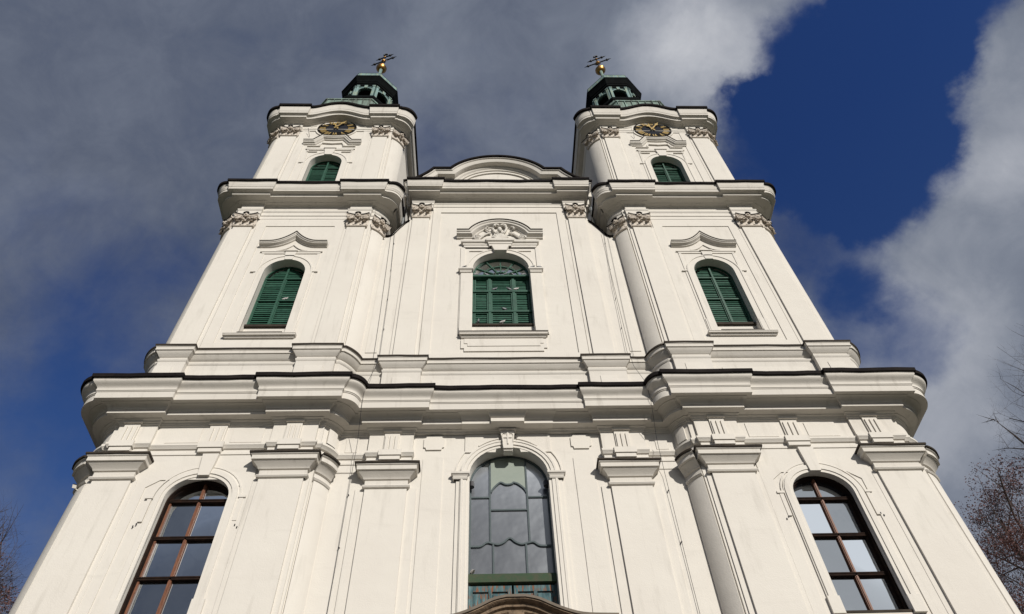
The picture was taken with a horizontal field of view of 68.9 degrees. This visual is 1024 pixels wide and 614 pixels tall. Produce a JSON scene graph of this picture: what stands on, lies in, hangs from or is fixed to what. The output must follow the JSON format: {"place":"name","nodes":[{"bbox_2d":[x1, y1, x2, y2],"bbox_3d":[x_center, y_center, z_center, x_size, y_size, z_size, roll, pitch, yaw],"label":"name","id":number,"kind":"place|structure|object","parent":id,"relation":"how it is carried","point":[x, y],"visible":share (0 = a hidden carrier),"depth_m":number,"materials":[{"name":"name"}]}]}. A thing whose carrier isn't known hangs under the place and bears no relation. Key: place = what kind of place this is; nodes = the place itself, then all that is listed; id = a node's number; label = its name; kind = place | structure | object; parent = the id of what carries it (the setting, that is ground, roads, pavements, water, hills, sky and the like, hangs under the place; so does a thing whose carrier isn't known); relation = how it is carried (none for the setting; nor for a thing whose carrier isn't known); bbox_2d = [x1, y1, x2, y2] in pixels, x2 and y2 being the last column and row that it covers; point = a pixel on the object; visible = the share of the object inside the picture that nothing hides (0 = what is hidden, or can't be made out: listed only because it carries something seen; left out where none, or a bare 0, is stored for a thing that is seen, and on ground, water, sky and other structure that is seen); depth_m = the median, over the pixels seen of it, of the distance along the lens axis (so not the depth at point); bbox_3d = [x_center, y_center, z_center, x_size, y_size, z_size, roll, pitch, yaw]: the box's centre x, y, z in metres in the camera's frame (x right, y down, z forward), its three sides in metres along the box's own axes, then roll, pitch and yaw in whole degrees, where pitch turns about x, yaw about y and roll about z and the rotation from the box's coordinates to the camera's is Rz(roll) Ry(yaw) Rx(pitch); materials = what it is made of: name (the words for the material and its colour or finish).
{"place":"outdoors","nodes":[
{"label":"outdoors","id":0,"kind":"place"},
{"bbox_2d":[0,0,1023,613],"label":"sky","id":1,"kind":"structure","parent":0,"point":[888,135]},
{"label":"ground","id":2,"kind":"structure","parent":0,"visible":0},
{"bbox_2d":[0,534,25,613],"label":"russet tree","id":3,"kind":"object","parent":2,"relation":"on","point":[8,598],"visible":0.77,"depth_m":24.56,"materials":[{"name":"brown plant"}]},
{"bbox_2d":[0,492,31,612],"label":"bare tree","id":4,"kind":"object","parent":2,"relation":"on","point":[5,535],"visible":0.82,"depth_m":26.39,"materials":[{"name":"brown plant"}]},
{"bbox_2d":[9,53,1020,613],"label":"church","id":5,"kind":"structure","parent":2,"relation":"on","point":[657,391],"depth_m":24.95,"materials":[{"name":"white paint"}]},
{"bbox_2d":[101,453,246,613],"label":"window","id":6,"kind":"structure","parent":5,"relation":"in","point":[174,573],"depth_m":21.18,"materials":[{"name":"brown wood"}]},
{"bbox_2d":[222,231,327,338],"bbox_3d":[-9.686,-0.937,31.308,3.000,7.548,0.830,0,-53,-2],"label":"window","id":7,"kind":"structure","parent":5,"relation":"in","point":[271,317],"depth_m":30.93,"materials":[{"name":"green paint"}]},
{"bbox_2d":[294,134,361,180],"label":"window","id":8,"kind":"structure","parent":5,"relation":"in","point":[329,171],"depth_m":40.97,"materials":[{"name":"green paint"}]},
{"bbox_2d":[457,218,548,351],"bbox_3d":[-0.462,-1.089,32.647,4.080,9.620,0.900,0,-53,-2],"label":"window","id":9,"kind":"structure","parent":5,"relation":"in","point":[517,333],"depth_m":32.23,"materials":[{"name":"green paint"}]},
{"bbox_2d":[451,435,576,613],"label":"window","id":10,"kind":"structure","parent":5,"relation":"in","point":[505,516],"depth_m":22.50,"materials":[{"name":"teal paint"}]},
{"bbox_2d":[630,135,697,181],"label":"window","id":11,"kind":"structure","parent":5,"relation":"in","point":[661,173],"depth_m":41.68,"materials":[{"name":"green paint"}]},
{"bbox_2d":[670,230,778,336],"bbox_3d":[8.840,-1.013,32.022,3.000,7.548,0.830,0,-53,-2],"label":"window","id":12,"kind":"structure","parent":5,"relation":"in","point":[724,311],"depth_m":31.68,"materials":[{"name":"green paint"}]},
{"bbox_2d":[776,447,927,613],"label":"window","id":13,"kind":"structure","parent":5,"relation":"in","point":[854,576],"depth_m":21.70,"materials":[{"name":"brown wood"}]},
{"bbox_2d":[954,449,1023,613],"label":"russet tree","id":14,"kind":"object","parent":2,"relation":"on","point":[1006,538],"visible":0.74,"depth_m":29.13,"materials":[{"name":"brown plant"}]},
{"bbox_2d":[979,323,1023,480],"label":"bare tree","id":15,"kind":"object","parent":2,"relation":"on","point":[1014,435],"visible":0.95,"depth_m":40.03,"materials":[{"name":"brown plant"}]}
]}

